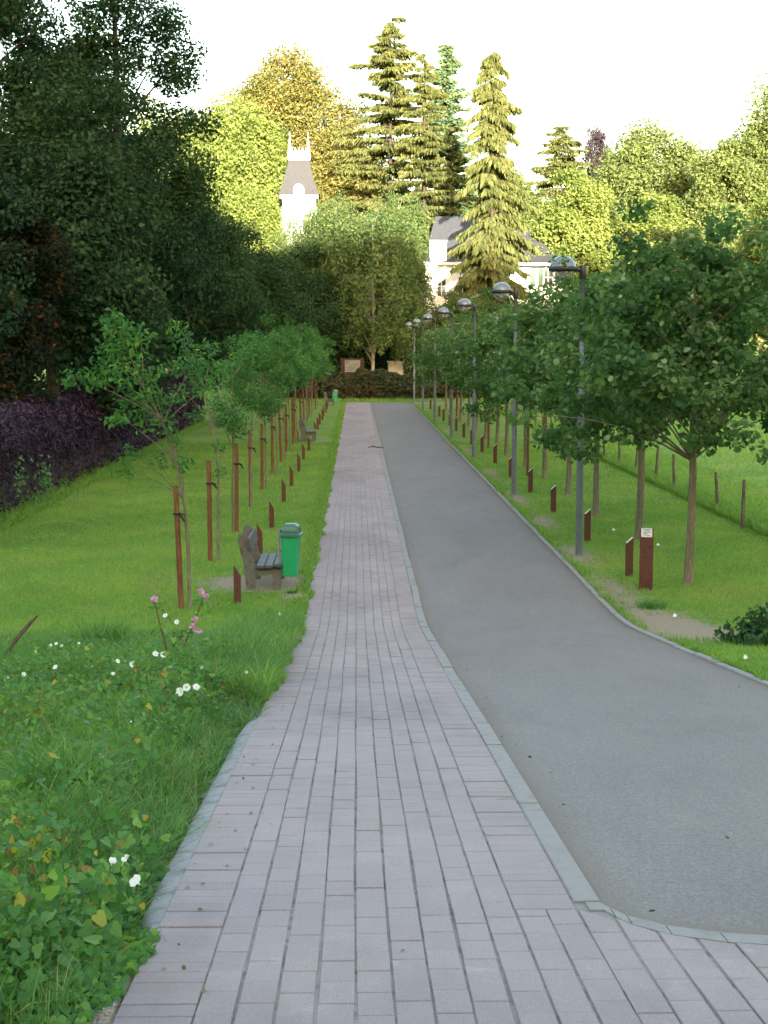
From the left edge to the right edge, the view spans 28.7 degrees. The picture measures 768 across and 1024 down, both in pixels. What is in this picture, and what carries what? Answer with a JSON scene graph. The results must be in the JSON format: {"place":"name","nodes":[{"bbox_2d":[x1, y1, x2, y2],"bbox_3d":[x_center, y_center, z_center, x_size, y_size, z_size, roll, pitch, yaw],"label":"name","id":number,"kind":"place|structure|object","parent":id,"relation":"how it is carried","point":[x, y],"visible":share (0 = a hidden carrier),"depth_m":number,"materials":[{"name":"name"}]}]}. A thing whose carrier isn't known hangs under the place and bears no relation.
{"place":"outdoors","nodes":[
{"label":"outdoors","id":0,"kind":"place"},
{"bbox_2d":[0,352,767,1023],"bbox_3d":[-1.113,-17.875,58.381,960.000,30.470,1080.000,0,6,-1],"label":"lawn","id":1,"kind":"structure","parent":0,"point":[688,626],"depth_m":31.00,"materials":[{"name":"plant"}]},
{"bbox_2d":[0,158,43,348],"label":"dark tree","id":2,"kind":"object","parent":1,"relation":"on","point":[17,203],"visible":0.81,"depth_m":38.24,"materials":[{"name":"green plant"}]},
{"bbox_2d":[0,0,50,171],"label":"dark tree","id":3,"kind":"object","parent":1,"relation":"on","point":[21,15],"visible":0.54,"depth_m":46.56,"materials":[{"name":"green plant"}]},
{"bbox_2d":[0,165,82,411],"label":"copper tree","id":4,"kind":"object","parent":1,"relation":"on","point":[32,344],"visible":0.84,"depth_m":39.26,"materials":[{"name":"brown plant"}]},
{"bbox_2d":[0,0,89,204],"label":"dark tree","id":5,"kind":"object","parent":1,"relation":"on","point":[15,74],"visible":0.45,"depth_m":48.74,"materials":[{"name":"green plant"}]},
{"bbox_2d":[1,976,128,1023],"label":"gravel","id":6,"kind":"structure","parent":1,"relation":"on","point":[101,1020],"depth_m":4.60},
{"bbox_2d":[8,180,132,394],"bbox_3d":[-13.649,-7.711,57.900,9.222,10.827,9.959,-1,6,-12],"label":"dark tree","id":7,"kind":"object","parent":1,"relation":"on","point":[73,365],"visible":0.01,"depth_m":56.87,"materials":[{"name":"green plant"}]},
{"bbox_2d":[0,726,150,809],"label":"grass tuft","id":8,"kind":"object","parent":1,"relation":"on","point":[50,775],"visible":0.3,"depth_m":7.90,"materials":[{"name":"plant"}]},
{"bbox_2d":[4,0,154,169],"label":"dark tree","id":9,"kind":"object","parent":1,"relation":"on","point":[136,68],"depth_m":78.19,"materials":[{"name":"green plant"}]},
{"bbox_2d":[0,66,181,421],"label":"dark tree","id":10,"kind":"object","parent":1,"relation":"on","point":[102,268],"visible":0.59,"depth_m":43.12,"materials":[{"name":"green plant"}]},
{"bbox_2d":[24,777,160,844],"bbox_3d":[-1.421,1.437,7.113,0.725,0.345,0.693,4,7,31],"label":"grass tuft","id":11,"kind":"object","parent":1,"relation":"on","point":[99,807],"visible":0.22,"depth_m":7.10,"materials":[{"name":"plant"}]},
{"bbox_2d":[0,370,206,512],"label":"purple hedge","id":12,"kind":"object","parent":1,"relation":"on","point":[69,434],"visible":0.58,"depth_m":40.75,"materials":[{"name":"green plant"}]},
{"bbox_2d":[72,614,140,646],"bbox_3d":[-3.306,1.435,17.984,0.921,0.435,0.934,0,6,-1],"label":"grass tuft","id":13,"kind":"object","parent":1,"relation":"on","point":[95,633],"visible":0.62,"depth_m":17.93,"materials":[{"name":"plant"}]},
{"bbox_2d":[0,0,224,377],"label":"dark tree","id":14,"kind":"object","parent":1,"relation":"on","point":[193,178],"visible":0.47,"depth_m":54.72,"materials":[{"name":"green plant"}]},
{"bbox_2d":[33,93,198,378],"bbox_3d":[-12.297,-10.722,66.104,9.878,14.920,10.732,5,8,39],"label":"dark tree","id":15,"kind":"object","parent":1,"relation":"on","point":[133,141],"visible":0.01,"depth_m":64.09,"materials":[{"name":"green plant"}]},
{"bbox_2d":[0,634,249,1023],"bbox_3d":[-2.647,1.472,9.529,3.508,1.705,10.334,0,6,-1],"label":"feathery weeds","id":16,"kind":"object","parent":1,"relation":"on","point":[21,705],"visible":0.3,"depth_m":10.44,"materials":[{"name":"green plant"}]},
{"bbox_2d":[0,628,261,1023],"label":"bindweed","id":17,"kind":"object","parent":1,"relation":"on","point":[125,952],"visible":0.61,"depth_m":5.84,"materials":[{"name":"green plant"}]},
{"bbox_2d":[56,307,216,608],"bbox_3d":[-3.543,-0.753,21.598,2.292,4.356,1.080,0,6,-1],"label":"young tree","id":18,"kind":"object","parent":1,"relation":"on","point":[124,343],"visible":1,"depth_m":21.53,"materials":[{"name":"green plant"}]},
{"bbox_2d":[0,604,314,1023],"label":"tall grass","id":19,"kind":"structure","parent":1,"relation":"on","point":[270,640],"depth_m":9.42,"materials":[{"name":"plant"}]},
{"bbox_2d":[76,129,243,383],"bbox_3d":[-10.036,-9.366,62.542,8.384,13.221,9.054,6,8,41],"label":"dark tree","id":20,"kind":"object","parent":1,"relation":"on","point":[197,303],"visible":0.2,"depth_m":61.69,"materials":[{"name":"green plant"}]},
{"bbox_2d":[173,485,184,608],"bbox_3d":[-2.934,0.640,21.752,0.224,2.050,0.129,0,5,26],"label":"tree stake","id":21,"kind":"object","parent":1,"relation":"on","point":[177,514],"visible":0.96,"depth_m":21.73,"materials":[{"name":"brown wood"}]},
{"bbox_2d":[148,587,210,659],"bbox_3d":[-1.982,1.152,14.609,0.623,0.863,0.305,0,6,-1],"label":"balsam plant","id":22,"kind":"object","parent":1,"relation":"on","point":[205,594],"visible":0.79,"depth_m":14.55,"materials":[{"name":"green plant"}]},
{"bbox_2d":[125,95,237,372],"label":"broad tree","id":23,"kind":"object","parent":1,"relation":"on","point":[149,124],"visible":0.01,"depth_m":135.10,"materials":[{"name":"green plant"}]},
{"bbox_2d":[159,318,234,560],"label":"young tree","id":24,"kind":"object","parent":1,"relation":"on","point":[224,375],"visible":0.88,"depth_m":26.40,"materials":[{"name":"green plant"}]},
{"bbox_2d":[141,710,260,930],"bbox_3d":[-0.973,1.604,8.812,0.135,0.821,6.600,0,6,-1],"label":"concrete edge","id":25,"kind":"object","parent":1,"relation":"on","point":[152,920],"visible":0.66,"depth_m":7.20,"materials":[{"name":"concrete"}]},
{"bbox_2d":[205,460,216,561],"bbox_3d":[-3.051,0.103,26.646,0.224,2.050,0.129,-3,6,-22],"label":"tree stake","id":26,"kind":"object","parent":1,"relation":"on","point":[209,512],"visible":0.96,"depth_m":26.59,"materials":[{"name":"brown wood"}]},
{"bbox_2d":[159,177,272,417],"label":"dark tree","id":27,"kind":"object","parent":1,"relation":"on","point":[250,314],"visible":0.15,"depth_m":73.28,"materials":[{"name":"green plant"}]},
{"bbox_2d":[172,199,273,411],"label":"dark tree","id":28,"kind":"object","parent":1,"relation":"on","point":[257,269],"visible":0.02,"depth_m":86.55,"materials":[{"name":"green plant"}]},
{"bbox_2d":[168,90,294,388],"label":"broad tree","id":29,"kind":"object","parent":1,"relation":"on","point":[264,168],"visible":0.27,"depth_m":126.31,"materials":[{"name":"green plant"}]},
{"bbox_2d":[196,338,270,531],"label":"young tree","id":30,"kind":"object","parent":1,"relation":"on","point":[236,389],"visible":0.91,"depth_m":30.49,"materials":[{"name":"green plant"}]},
{"bbox_2d":[233,565,240,602],"bbox_3d":[-2.188,1.120,22.371,0.100,0.665,0.100,0,6,-1],"label":"marker post","id":31,"kind":"object","parent":1,"relation":"on","point":[237,586],"visible":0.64,"depth_m":22.32,"materials":[{"name":"wood"}]},
{"bbox_2d":[233,443,243,532],"bbox_3d":[-2.980,-0.366,30.761,0.224,2.091,0.129,-3,8,-29],"label":"tree stake","id":32,"kind":"object","parent":1,"relation":"on","point":[236,493],"visible":0.97,"depth_m":30.70,"materials":[{"name":"brown wood"}]},
{"bbox_2d":[218,329,285,507],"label":"young tree","id":33,"kind":"object","parent":1,"relation":"on","point":[272,402],"visible":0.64,"depth_m":35.48,"materials":[{"name":"green plant"}]},
{"bbox_2d":[216,182,288,381],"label":"broad tree","id":34,"kind":"object","parent":1,"relation":"on","point":[261,216],"visible":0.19,"depth_m":120.58,"materials":[{"name":"green plant"}]},
{"bbox_2d":[218,330,299,487],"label":"young tree","id":35,"kind":"object","parent":1,"relation":"on","point":[283,379],"visible":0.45,"depth_m":39.62,"materials":[{"name":"green plant"}]},
{"bbox_2d":[202,215,318,404],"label":"dark tree","id":36,"kind":"object","parent":1,"relation":"on","point":[278,284],"visible":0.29,"depth_m":96.73,"materials":[{"name":"green plant"}]},
{"bbox_2d":[238,524,283,589],"bbox_3d":[-1.957,0.739,24.099,0.682,0.945,1.420,0,6,-1],"label":"park bench","id":37,"kind":"object","parent":1,"relation":"on","point":[256,564],"visible":0.85,"depth_m":23.51,"materials":[{"name":"stone"}]},
{"bbox_2d":[259,424,266,489],"bbox_3d":[-3.204,-1.347,39.931,0.224,2.009,0.129,2,6,16],"label":"tree stake","id":38,"kind":"object","parent":1,"relation":"on","point":[261,438],"visible":0.98,"depth_m":39.91,"materials":[{"name":"brown wood"}]},
{"bbox_2d":[232,311,311,473],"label":"young tree","id":39,"kind":"object","parent":1,"relation":"on","point":[287,354],"visible":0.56,"depth_m":44.34,"materials":[{"name":"green plant"}]},
{"bbox_2d":[263,333,314,452],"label":"young tree","id":40,"kind":"object","parent":1,"relation":"on","point":[287,389],"visible":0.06,"depth_m":53.82,"materials":[{"name":"green plant"}]},
{"bbox_2d":[277,523,302,576],"bbox_3d":[-1.476,0.721,23.558,0.382,1.100,0.365,1,6,6],"label":"litter bin","id":41,"kind":"object","parent":1,"relation":"on","point":[289,538],"visible":0.95,"depth_m":23.41,"materials":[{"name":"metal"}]},
{"bbox_2d":[262,325,321,461],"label":"young tree","id":42,"kind":"object","parent":1,"relation":"on","point":[304,350],"visible":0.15,"depth_m":48.94,"materials":[{"name":"green plant"}]},
{"bbox_2d":[220,41,370,215],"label":"broad tree","id":43,"kind":"object","parent":1,"relation":"on","point":[308,95],"visible":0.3,"depth_m":145.02,"materials":[{"name":"yellow plant"}]},
{"bbox_2d":[266,314,324,443],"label":"young tree","id":44,"kind":"object","parent":1,"relation":"on","point":[310,337],"visible":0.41,"depth_m":58.04,"materials":[{"name":"green plant"}]},
{"bbox_2d":[278,132,319,253],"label":"castle tower","id":45,"kind":"structure","parent":1,"relation":"on","point":[298,192],"depth_m":122.99,"materials":[{"name":"paint"}]},
{"bbox_2d":[268,206,341,372],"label":"birch tree","id":46,"kind":"object","parent":1,"relation":"on","point":[294,239],"visible":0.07,"depth_m":117.63,"materials":[{"name":"green plant"}]},
{"bbox_2d":[298,418,315,441],"bbox_3d":[-3.103,-3.312,60.812,0.682,0.945,1.420,0,6,-1],"label":"park bench","id":47,"kind":"object","parent":1,"relation":"on","point":[304,431],"visible":0.96,"depth_m":60.22,"materials":[{"name":"stone"}]},
{"bbox_2d":[258,239,362,396],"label":"dark tree","id":48,"kind":"object","parent":1,"relation":"on","point":[323,294],"visible":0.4,"depth_m":107.57,"materials":[{"name":"green plant"}]},
{"bbox_2d":[297,323,327,425],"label":"young tree","id":49,"kind":"object","parent":1,"relation":"on","point":[318,337],"visible":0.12,"depth_m":71.86,"materials":[{"name":"green plant"}]},
{"bbox_2d":[299,189,389,372],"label":"birch tree","id":50,"kind":"object","parent":1,"relation":"on","point":[326,230],"visible":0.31,"depth_m":110.56,"materials":[{"name":"green plant"}]},
{"bbox_2d":[341,358,363,375],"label":"notice board","id":51,"kind":"object","parent":1,"relation":"on","point":[350,366],"visible":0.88,"depth_m":107.62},
{"bbox_2d":[310,118,409,248],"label":"broad tree","id":52,"kind":"object","parent":1,"relation":"on","point":[347,183],"visible":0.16,"depth_m":140.52,"materials":[{"name":"green plant"}]},
{"bbox_2d":[250,366,482,400],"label":"thicket hedge","id":53,"kind":"object","parent":1,"relation":"on","point":[361,382],"visible":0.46,"depth_m":105.60,"materials":[{"name":"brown plant"}]},
{"bbox_2d":[322,206,433,374],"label":"birch tree","id":54,"kind":"object","parent":1,"relation":"on","point":[396,265],"visible":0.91,"depth_m":107.30,"materials":[{"name":"green plant"}]},
{"bbox_2d":[0,400,767,704],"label":"edge grass","id":55,"kind":"structure","parent":1,"relation":"on","point":[727,509],"depth_m":35.66,"materials":[{"name":"plant"}]},
{"bbox_2d":[356,315,419,373],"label":"dark tree","id":56,"kind":"object","parent":1,"relation":"on","point":[379,360],"visible":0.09,"depth_m":114.04,"materials":[{"name":"green plant"}]},
{"bbox_2d":[329,17,455,283],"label":"spruce tree","id":57,"kind":"object","parent":1,"relation":"on","point":[391,110],"visible":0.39,"depth_m":132.16,"materials":[{"name":"green plant"}]},
{"bbox_2d":[363,184,441,360],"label":"birch tree","id":58,"kind":"object","parent":1,"relation":"on","point":[423,269],"visible":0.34,"depth_m":112.82,"materials":[{"name":"green plant"}]},
{"bbox_2d":[406,326,447,409],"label":"linden tree","id":59,"kind":"object","parent":1,"relation":"on","point":[410,354],"visible":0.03,"depth_m":89.80,"materials":[{"name":"green plant"}]},
{"bbox_2d":[423,314,435,422],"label":"street lamp","id":60,"kind":"object","parent":1,"relation":"on","point":[427,316],"visible":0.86,"depth_m":75.08,"materials":[{"name":"grey"}]},
{"bbox_2d":[383,53,477,316],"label":"spruce tree","id":61,"kind":"object","parent":1,"relation":"on","point":[411,147],"visible":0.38,"depth_m":125.91,"materials":[{"name":"green plant"}]},
{"bbox_2d":[412,324,458,417],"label":"linden tree","id":62,"kind":"object","parent":1,"relation":"on","point":[420,379],"visible":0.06,"depth_m":80.53,"materials":[{"name":"green plant"}]},
{"bbox_2d":[415,304,472,421],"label":"linden tree","id":63,"kind":"object","parent":1,"relation":"on","point":[428,373],"visible":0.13,"depth_m":75.56,"materials":[{"name":"green plant"}]},
{"bbox_2d":[417,318,470,426],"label":"linden tree","id":64,"kind":"object","parent":1,"relation":"on","point":[432,367],"visible":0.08,"depth_m":71.12,"materials":[{"name":"green plant"}]},
{"bbox_2d":[437,307,453,436],"bbox_3d":[2.528,-5.777,62.734,0.639,5.525,0.510,-4,7,-30],"label":"street lamp","id":65,"kind":"object","parent":1,"relation":"on","point":[443,310],"visible":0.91,"depth_m":62.73,"materials":[{"name":"grey"}]},
{"bbox_2d":[422,42,478,216],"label":"conifer tree","id":66,"kind":"object","parent":1,"relation":"on","point":[449,63],"visible":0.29,"depth_m":136.12,"materials":[{"name":"green plant"}]},
{"bbox_2d":[415,290,489,365],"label":"broad tree","id":67,"kind":"object","parent":1,"relation":"on","point":[454,298],"visible":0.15,"depth_m":110.44,"materials":[{"name":"green plant"}]},
{"bbox_2d":[434,301,490,432],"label":"linden tree","id":68,"kind":"object","parent":1,"relation":"on","point":[480,318],"visible":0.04,"depth_m":66.49,"materials":[{"name":"green plant"}]},
{"bbox_2d":[457,298,476,457],"bbox_3d":[2.780,-4.513,51.280,0.639,5.525,0.510,-4,8,-35],"label":"street lamp","id":69,"kind":"object","parent":1,"relation":"on","point":[464,303],"visible":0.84,"depth_m":51.17,"materials":[{"name":"grey"}]},
{"bbox_2d":[433,315,509,438],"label":"linden tree","id":70,"kind":"object","parent":1,"relation":"on","point":[444,341],"visible":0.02,"depth_m":61.55,"materials":[{"name":"green plant"}]},
{"bbox_2d":[441,287,513,446],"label":"linden tree","id":71,"kind":"object","parent":1,"relation":"on","point":[459,353],"visible":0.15,"depth_m":57.12,"materials":[{"name":"green plant"}]},
{"bbox_2d":[436,310,542,455],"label":"linden tree","id":72,"kind":"object","parent":1,"relation":"on","point":[447,365],"visible":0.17,"depth_m":52.13,"materials":[{"name":"green plant"}]},
{"bbox_2d":[418,216,562,330],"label":"white house","id":73,"kind":"structure","parent":1,"relation":"on","point":[445,231],"depth_m":121.60,"materials":[{"name":"paint"}]},
{"bbox_2d":[436,276,446,296],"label":"window","id":74,"kind":"structure","parent":73,"relation":"in","point":[441,281],"depth_m":120.77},
{"bbox_2d":[445,47,541,317],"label":"spruce tree","id":75,"kind":"object","parent":1,"relation":"on","point":[496,254],"visible":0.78,"depth_m":113.32,"materials":[{"name":"green plant"}]},
{"bbox_2d":[492,282,517,494],"bbox_3d":[3.042,-3.090,38.376,0.639,5.525,0.510,-4,7,-32],"label":"street lamp","id":76,"kind":"object","parent":1,"relation":"on","point":[501,288],"visible":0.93,"depth_m":38.35,"materials":[{"name":"grey"}]},
{"bbox_2d":[453,282,559,465],"bbox_3d":[4.658,-4.293,47.832,4.121,6.021,3.551,-4,7,-32],"label":"linden tree","id":77,"kind":"object","parent":1,"relation":"on","point":[475,368],"visible":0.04,"depth_m":47.66,"materials":[{"name":"green plant"}]},
{"bbox_2d":[456,153,562,245],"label":"broad tree","id":78,"kind":"object","parent":1,"relation":"on","point":[532,200],"visible":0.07,"depth_m":153.93,"materials":[{"name":"green plant"}]},
{"bbox_2d":[460,302,565,478],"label":"linden tree","id":79,"kind":"object","parent":1,"relation":"on","point":[489,337],"visible":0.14,"depth_m":43.11,"materials":[{"name":"green plant"}]},
{"bbox_2d":[269,397,767,519],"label":"meadow grass","id":80,"kind":"structure","parent":1,"relation":"on","point":[438,399],"depth_m":52.21,"materials":[{"name":"plant"}]},
{"bbox_2d":[489,255,610,494],"bbox_3d":[4.487,-3.403,38.373,4.345,6.347,3.744,5,8,39],"label":"linden tree","id":81,"kind":"object","parent":1,"relation":"on","point":[505,341],"visible":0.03,"depth_m":38.54,"materials":[{"name":"green plant"}]},
{"bbox_2d":[525,126,590,253],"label":"conifer tree","id":82,"kind":"object","parent":1,"relation":"on","point":[562,161],"visible":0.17,"depth_m":156.76,"materials":[{"name":"green plant"}]},
{"bbox_2d":[549,256,585,554],"bbox_3d":[3.270,-1.863,27.257,0.639,5.525,0.510,-4,7,-30],"label":"street lamp","id":83,"kind":"object","parent":1,"relation":"on","point":[562,270],"visible":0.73,"depth_m":27.23,"materials":[{"name":"grey"}]},
{"bbox_2d":[525,164,630,305],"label":"broad tree","id":84,"kind":"object","parent":1,"relation":"on","point":[585,232],"visible":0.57,"depth_m":122.50,"materials":[{"name":"green plant"}]},
{"bbox_2d":[494,256,665,516],"bbox_3d":[4.978,-2.691,33.268,4.107,6.041,5.911,-2,7,-19],"label":"linden tree","id":85,"kind":"object","parent":1,"relation":"on","point":[533,316],"visible":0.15,"depth_m":33.38,"materials":[{"name":"green plant"}]},
{"bbox_2d":[584,509,590,541],"bbox_3d":[3.987,0.309,29.390,0.115,0.739,0.100,0,6,-1],"label":"marker post","id":86,"kind":"object","parent":1,"relation":"on","point":[587,525],"visible":0.93,"depth_m":29.34,"materials":[{"name":"wood"}]},
{"bbox_2d":[411,404,767,686],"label":"road kerb","id":87,"kind":"structure","parent":1,"relation":"on","point":[592,590],"depth_m":22.06,"materials":[{"name":"concrete"}]},
{"bbox_2d":[581,123,613,186],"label":"plum tree","id":88,"kind":"object","parent":1,"relation":"on","point":[596,141],"visible":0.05,"depth_m":164.43,"materials":[{"name":"purple plant"}]},
{"bbox_2d":[489,197,767,584],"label":"linden tree","id":89,"kind":"object","parent":1,"relation":"on","point":[696,355],"visible":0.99,"depth_m":23.04,"materials":[{"name":"green plant"}]},
{"bbox_2d":[625,537,633,576],"bbox_3d":[4.074,0.794,24.917,0.115,0.757,0.100,0,6,-1],"label":"marker post","id":90,"kind":"object","parent":1,"relation":"on","point":[629,545],"visible":0.93,"depth_m":24.87,"materials":[{"name":"wood"}]},
{"bbox_2d":[500,400,766,527],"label":"wire fence","id":91,"kind":"object","parent":1,"relation":"on","point":[744,488],"visible":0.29,"depth_m":39.37,"materials":[{"name":"brown wood"}]},
{"bbox_2d":[524,264,756,539],"bbox_3d":[5.276,-2.071,29.438,4.522,5.674,5.080,4,7,31],"label":"linden tree","id":92,"kind":"object","parent":1,"relation":"on","point":[554,435],"visible":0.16,"depth_m":28.63,"materials":[{"name":"green plant"}]},
{"bbox_2d":[639,528,653,589],"bbox_3d":[4.127,0.788,23.609,0.210,1.054,0.190,1,6,9],"label":"plaque post","id":93,"kind":"object","parent":1,"relation":"on","point":[646,560],"visible":0.97,"depth_m":23.52,"materials":[{"name":"wood"}]},
{"bbox_2d":[584,116,711,269],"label":"broad tree","id":94,"kind":"object","parent":1,"relation":"on","point":[631,159],"visible":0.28,"depth_m":135.43,"materials":[{"name":"green plant"}]},
{"bbox_2d":[594,191,701,277],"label":"broad tree","id":95,"kind":"object","parent":1,"relation":"on","point":[665,219],"visible":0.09,"depth_m":121.48,"materials":[{"name":"green plant"}]},
{"bbox_2d":[636,596,668,609],"bbox_3d":[3.917,1.324,21.943,0.540,0.172,0.569,-4,7,-32],"label":"grass tuft","id":96,"kind":"object","parent":1,"relation":"on","point":[662,604],"visible":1,"depth_m":21.91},
{"bbox_2d":[639,225,725,346],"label":"broad tree","id":97,"kind":"object","parent":1,"relation":"on","point":[677,233],"visible":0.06,"depth_m":99.22,"materials":[{"name":"green plant"}]},
{"bbox_2d":[670,132,767,261],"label":"broad tree","id":98,"kind":"object","parent":1,"relation":"on","point":[725,164],"visible":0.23,"depth_m":123.72,"materials":[{"name":"green plant"}]},
{"bbox_2d":[713,602,767,645],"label":"dark shrub","id":99,"kind":"object","parent":1,"relation":"on","point":[755,628],"visible":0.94,"depth_m":17.53,"materials":[{"name":"green plant"}]},
{"bbox_2d":[715,72,767,259],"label":"broad tree","id":100,"kind":"object","parent":1,"relation":"on","point":[759,128],"visible":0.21,"depth_m":127.45,"materials":[{"name":"green plant"}]},
{"bbox_2d":[726,184,767,341],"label":"broad tree","id":101,"kind":"object","parent":1,"relation":"on","point":[750,256],"visible":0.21,"depth_m":93.78,"materials":[{"name":"green plant"}]},
{"bbox_2d":[0,0,767,355],"label":"sky","id":102,"kind":"structure","parent":0,"point":[575,64],"materials":[{"name":"white"}]},
{"bbox_2d":[112,402,767,1023],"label":"footpath","id":103,"kind":"structure","parent":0,"point":[384,824],"depth_m":6.26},
{"bbox_2d":[162,498,751,992],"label":"fallen leaves","id":104,"kind":"object","parent":103,"relation":"on","point":[272,776],"visible":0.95,"depth_m":7.14,"materials":[{"name":"brown plant"}]},
{"bbox_2d":[370,402,767,934],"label":"road","id":105,"kind":"structure","parent":0,"point":[590,704],"depth_m":11.88,"materials":[{"name":"asphalt"}]},
{"bbox_2d":[369,402,767,944],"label":"flush kerb","id":106,"kind":"structure","parent":105,"relation":"on","point":[578,887],"depth_m":7.68,"materials":[{"name":"concrete"}]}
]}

